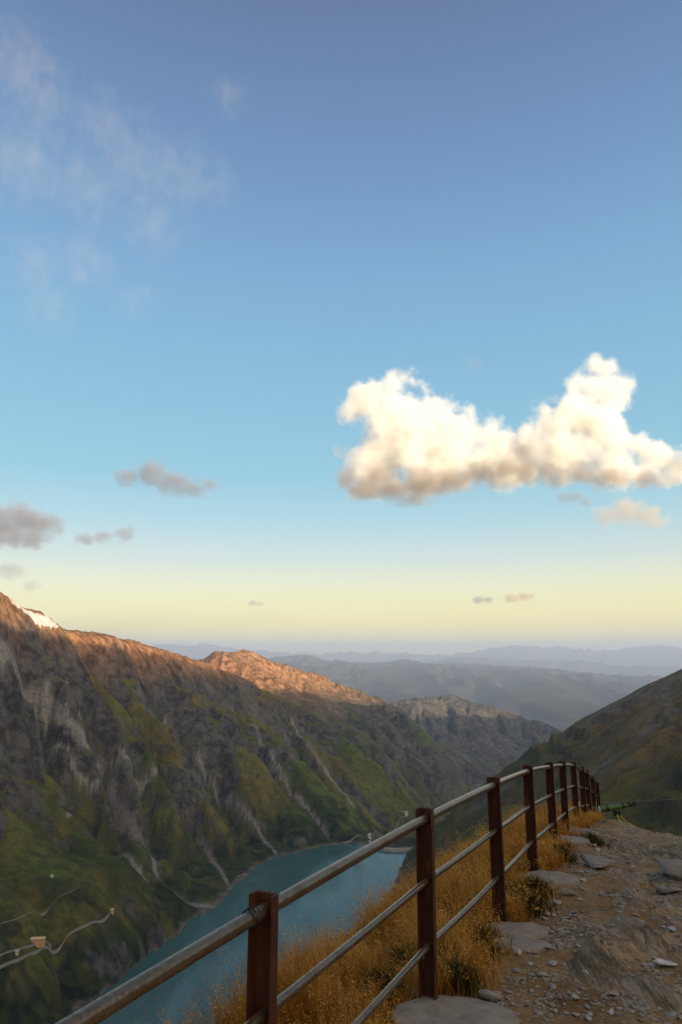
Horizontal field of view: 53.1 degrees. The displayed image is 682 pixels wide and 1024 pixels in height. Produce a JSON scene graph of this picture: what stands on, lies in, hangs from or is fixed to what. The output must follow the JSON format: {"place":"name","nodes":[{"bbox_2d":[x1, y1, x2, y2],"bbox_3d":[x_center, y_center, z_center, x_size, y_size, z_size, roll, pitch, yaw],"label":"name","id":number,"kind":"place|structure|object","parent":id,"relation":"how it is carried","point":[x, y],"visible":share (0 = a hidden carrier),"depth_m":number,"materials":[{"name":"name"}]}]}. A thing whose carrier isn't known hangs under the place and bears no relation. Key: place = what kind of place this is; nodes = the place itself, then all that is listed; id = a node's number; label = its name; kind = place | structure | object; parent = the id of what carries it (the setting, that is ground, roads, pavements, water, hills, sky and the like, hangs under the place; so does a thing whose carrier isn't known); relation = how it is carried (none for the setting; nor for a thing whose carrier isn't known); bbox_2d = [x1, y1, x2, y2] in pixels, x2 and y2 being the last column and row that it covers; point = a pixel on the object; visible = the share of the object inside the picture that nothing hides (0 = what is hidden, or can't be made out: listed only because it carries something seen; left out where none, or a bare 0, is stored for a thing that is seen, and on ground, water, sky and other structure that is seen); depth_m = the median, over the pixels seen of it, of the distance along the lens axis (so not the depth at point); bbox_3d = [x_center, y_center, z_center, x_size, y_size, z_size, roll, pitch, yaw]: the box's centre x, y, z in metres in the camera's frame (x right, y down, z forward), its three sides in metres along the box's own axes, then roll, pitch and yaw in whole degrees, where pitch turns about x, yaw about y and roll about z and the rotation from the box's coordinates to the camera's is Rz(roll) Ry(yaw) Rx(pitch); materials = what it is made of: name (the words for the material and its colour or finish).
{"place":"outdoors","nodes":[
{"label":"outdoors","id":0,"kind":"place"},
{"bbox_2d":[0,940,51,955],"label":"road","id":1,"kind":"structure","parent":0,"point":[28,946],"depth_m":1211.78,"materials":[{"name":"grey asphalt"}]},
{"bbox_2d":[0,889,74,923],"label":"path","id":2,"kind":"structure","parent":0,"point":[43,913],"depth_m":1321.17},
{"bbox_2d":[0,912,109,968],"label":"road","id":3,"kind":"structure","parent":0,"point":[57,950],"depth_m":1264.69,"materials":[{"name":"grey asphalt"}]},
{"bbox_2d":[83,844,406,1023],"bbox_3d":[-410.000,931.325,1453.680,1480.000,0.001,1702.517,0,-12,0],"label":"lake","id":4,"kind":"structure","parent":0,"point":[279,874],"depth_m":1607.63,"materials":[{"name":"liquid"}]},
{"bbox_2d":[152,642,464,662],"bbox_3d":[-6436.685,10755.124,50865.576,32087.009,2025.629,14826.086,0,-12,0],"label":"mountain range","id":5,"kind":"structure","parent":0,"point":[200,650],"depth_m":48486.73,"materials":[{"name":"grey stone"}]},
{"bbox_2d":[0,592,681,1023],"bbox_3d":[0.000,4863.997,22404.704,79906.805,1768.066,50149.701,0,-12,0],"label":"terrain","id":6,"kind":"structure","parent":0,"point":[156,798],"depth_m":2037.44,"materials":[{"name":"green plant"}]},
{"bbox_2d":[30,936,45,947],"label":"hut","id":7,"kind":"object","parent":6,"relation":"on","point":[39,942],"visible":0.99,"depth_m":1238.56,"materials":[{"name":"metal"}]},
{"bbox_2d":[368,840,411,851],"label":"dam","id":8,"kind":"structure","parent":6,"relation":"on","point":[388,849],"depth_m":2166.91,"materials":[{"name":"concrete"}]},
{"bbox_2d":[0,0,681,654],"label":"sky","id":9,"kind":"structure","parent":0,"point":[329,326],"materials":[{"name":"blue"}]},
{"bbox_2d":[372,816,405,837],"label":"road","id":10,"kind":"structure","parent":0,"point":[395,827],"depth_m":2729.53,"materials":[{"name":"grey asphalt"}]},
{"bbox_2d":[267,655,662,722],"bbox_3d":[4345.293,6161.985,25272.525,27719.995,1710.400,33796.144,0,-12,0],"label":"mountain range","id":11,"kind":"structure","parent":0,"point":[557,695],"depth_m":16073.27,"materials":[{"name":"grey stone"}]},
{"bbox_2d":[292,819,681,1023],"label":"ground","id":12,"kind":"structure","parent":0,"point":[593,904],"depth_m":4.71,"materials":[{"name":"brown soil"}]},
{"bbox_2d":[55,761,600,1023],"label":"fence","id":13,"kind":"object","parent":12,"relation":"on","point":[264,1002],"visible":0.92,"depth_m":3.50,"materials":[{"name":"paint"}]},
{"bbox_2d":[241,905,261,929],"bbox_3d":[-0.314,1.423,2.392,0.070,0.072,0.049,-8,-14,33],"label":"wire loop","id":14,"kind":"object","parent":13,"relation":"attached to","point":[249,910],"visible":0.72,"depth_m":2.38,"materials":[{"name":"grey metal"}]},
{"bbox_2d":[135,796,653,1023],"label":"dry grass","id":15,"kind":"structure","parent":12,"relation":"on","point":[320,999],"depth_m":4.54,"materials":[{"name":"plant"}]},
{"bbox_2d":[409,988,418,998],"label":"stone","id":16,"kind":"object","parent":12,"relation":"on","point":[414,995],"visible":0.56,"depth_m":3.96,"materials":[{"name":"grey stone"}]},
{"bbox_2d":[390,995,519,1023],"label":"concrete footing","id":17,"kind":"object","parent":12,"relation":"on","point":[443,1009],"visible":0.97,"depth_m":3.66,"materials":[{"name":"grey concrete"}]},
{"bbox_2d":[346,830,626,1011],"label":"green herbs","id":18,"kind":"object","parent":12,"relation":"on","point":[593,838],"visible":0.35,"depth_m":4.58,"materials":[{"name":"green plant"}]},
{"bbox_2d":[476,989,519,1003],"bbox_3d":[0.887,2.761,3.874,0.276,0.060,0.080,-5,-13,23],"label":"flat stone","id":19,"kind":"object","parent":12,"relation":"on","point":[494,997],"visible":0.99,"depth_m":3.86,"materials":[{"name":"grey stone"}]},
{"bbox_2d":[512,968,520,972],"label":"stone","id":20,"kind":"object","parent":12,"relation":"on","point":[516,970],"visible":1,"depth_m":4.25,"materials":[{"name":"grey stone"}]},
{"bbox_2d":[514,949,521,954],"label":"stone","id":21,"kind":"object","parent":12,"relation":"on","point":[516,951],"visible":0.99,"depth_m":4.59,"materials":[{"name":"grey stone"}]},
{"bbox_2d":[487,922,550,938],"bbox_3d":[1.311,3.153,5.013,0.479,0.186,0.329,0,-14,0],"label":"flat stone","id":22,"kind":"object","parent":12,"relation":"on","point":[529,929],"visible":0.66,"depth_m":5.00,"materials":[{"name":"grey stone"}]},
{"bbox_2d":[493,936,550,951],"bbox_3d":[1.256,3.078,4.726,0.409,0.187,0.272,0,-15,0],"label":"flat stone","id":23,"kind":"object","parent":12,"relation":"on","point":[523,944],"visible":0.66,"depth_m":4.71,"materials":[{"name":"grey stone"}]},
{"bbox_2d":[537,971,548,977],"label":"stone","id":24,"kind":"object","parent":12,"relation":"on","point":[541,974],"visible":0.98,"depth_m":4.17,"materials":[{"name":"grey stone"}]},
{"bbox_2d":[515,870,579,886],"bbox_3d":[1.993,3.601,6.566,0.611,0.189,0.538,0,-16,0],"label":"concrete footing","id":25,"kind":"object","parent":12,"relation":"on","point":[561,878],"visible":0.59,"depth_m":6.55,"materials":[{"name":"grey concrete"}]},
{"bbox_2d":[549,983,556,988],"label":"stone","id":26,"kind":"object","parent":12,"relation":"on","point":[552,986],"visible":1,"depth_m":4.02,"materials":[{"name":"grey stone"}]},
{"bbox_2d":[549,960,556,965],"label":"stone","id":27,"kind":"object","parent":12,"relation":"on","point":[552,963],"visible":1,"depth_m":4.35,"materials":[{"name":"grey stone"}]},
{"bbox_2d":[560,889,576,895],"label":"flat stone","id":28,"kind":"object","parent":12,"relation":"on","point":[565,892],"visible":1,"depth_m":5.94,"materials":[{"name":"grey stone"}]},
{"bbox_2d":[561,835,589,845],"bbox_3d":[3.068,4.557,9.331,0.694,0.190,0.776,0,-19,0],"label":"concrete footing","id":29,"kind":"object","parent":12,"relation":"on","point":[580,840],"visible":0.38,"depth_m":9.18,"materials":[{"name":"grey concrete"}]},
{"bbox_2d":[565,851,585,863],"bbox_3d":[2.668,4.016,7.857,0.439,0.228,0.965,-2,-12,8],"label":"rock outcrop","id":30,"kind":"object","parent":12,"relation":"on","point":[580,860],"visible":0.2,"depth_m":7.66,"materials":[{"name":"grey stone"}]},
{"bbox_2d":[571,994,579,999],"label":"stone","id":31,"kind":"object","parent":12,"relation":"on","point":[574,997],"visible":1,"depth_m":3.85,"materials":[{"name":"grey stone"}]},
{"bbox_2d":[561,827,599,836],"bbox_3d":[3.564,4.886,10.271,0.556,0.189,0.770,0,-17,0],"label":"concrete footing","id":32,"kind":"object","parent":12,"relation":"on","point":[588,830],"visible":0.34,"depth_m":10.19,"materials":[{"name":"grey concrete"}]},
{"bbox_2d":[585,1014,591,1020],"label":"stone","id":33,"kind":"object","parent":12,"relation":"on","point":[588,1017],"visible":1,"depth_m":3.61,"materials":[{"name":"grey stone"}]},
{"bbox_2d":[561,937,631,992],"bbox_3d":[1.603,2.864,4.254,0.477,0.163,0.811,-2,-12,8],"label":"rock outcrop","id":34,"kind":"object","parent":12,"relation":"on","point":[592,957],"visible":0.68,"depth_m":4.24,"materials":[{"name":"grey stone"}]},
{"bbox_2d":[580,853,612,867],"bbox_3d":[2.729,3.721,7.276,0.254,0.082,0.430,1,-12,-6],"label":"rock slab","id":35,"kind":"object","parent":12,"relation":"on","point":[592,861],"visible":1,"depth_m":7.19,"materials":[{"name":"grey stone"}]},
{"bbox_2d":[607,1009,613,1014],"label":"stone","id":36,"kind":"object","parent":12,"relation":"on","point":[610,1011],"visible":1,"depth_m":3.69,"materials":[{"name":"grey stone"}]},
{"bbox_2d":[598,797,635,826],"bbox_3d":[5.298,5.752,13.023,0.714,0.554,0.397,-2,-12,12],"label":"telescope","id":37,"kind":"object","parent":12,"relation":"on","point":[614,808],"visible":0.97,"depth_m":13.08,"materials":[{"name":"green paint"}]},
{"bbox_2d":[599,836,655,853],"bbox_3d":[3.880,4.669,9.409,0.838,0.320,1.676,-2,-12,8],"label":"rock outcrop","id":38,"kind":"object","parent":12,"relation":"on","point":[616,846],"visible":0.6,"depth_m":9.15,"materials":[{"name":"grey stone"}]},
{"bbox_2d":[610,914,673,954],"bbox_3d":[2.146,3.053,4.895,0.418,0.190,1.004,-2,-12,8],"label":"rock outcrop","id":39,"kind":"object","parent":12,"relation":"on","point":[637,930],"visible":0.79,"depth_m":4.77,"materials":[{"name":"grey stone"}]},
{"bbox_2d":[604,798,681,802],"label":"cable","id":40,"kind":"object","parent":12,"relation":"on","point":[635,801],"visible":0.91,"depth_m":21.53,"materials":[{"name":"metal"}]},
{"bbox_2d":[621,974,681,1013],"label":"rock outcrop","id":41,"kind":"object","parent":12,"relation":"on","point":[654,992],"visible":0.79,"depth_m":3.90,"materials":[{"name":"grey stone"}]},
{"bbox_2d":[641,844,681,862],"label":"rock outcrop","id":42,"kind":"object","parent":12,"relation":"on","point":[661,853],"visible":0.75,"depth_m":7.96,"materials":[{"name":"grey stone"}]},
{"bbox_2d":[653,958,677,965],"bbox_3d":[2.074,2.875,4.343,0.184,0.043,0.068,7,-13,-1],"label":"flat stone","id":43,"kind":"object","parent":12,"relation":"on","point":[660,962],"visible":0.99,"depth_m":4.32,"materials":[{"name":"grey stone"}]},
{"bbox_2d":[655,885,681,892],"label":"rock slab","id":44,"kind":"object","parent":12,"relation":"on","point":[665,889],"visible":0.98,"depth_m":6.08,"materials":[{"name":"grey stone"}]},
{"bbox_2d":[659,852,681,879],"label":"rock slab","id":45,"kind":"object","parent":12,"relation":"on","point":[672,867],"visible":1,"depth_m":6.46,"materials":[{"name":"grey stone"}]},
{"bbox_2d":[666,926,675,931],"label":"stone","id":46,"kind":"object","parent":12,"relation":"on","point":[672,928],"visible":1,"depth_m":4.90,"materials":[{"name":"grey stone"}]},
{"bbox_2d":[424,656,681,674],"bbox_3d":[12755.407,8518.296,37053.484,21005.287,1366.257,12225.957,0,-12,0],"label":"mountain range","id":47,"kind":"structure","parent":0,"point":[594,667],"depth_m":34416.41,"materials":[{"name":"grey stone"}]},
{"bbox_2d":[429,645,681,667],"bbox_3d":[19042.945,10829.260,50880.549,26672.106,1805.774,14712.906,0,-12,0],"label":"mountain range","id":48,"kind":"structure","parent":0,"point":[657,655],"depth_m":47549.17,"materials":[{"name":"grey stone"}]},
{"bbox_2d":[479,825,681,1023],"bbox_3d":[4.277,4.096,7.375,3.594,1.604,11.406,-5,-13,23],"label":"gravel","id":49,"kind":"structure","parent":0,"point":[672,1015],"depth_m":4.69,"materials":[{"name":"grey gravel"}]}
]}

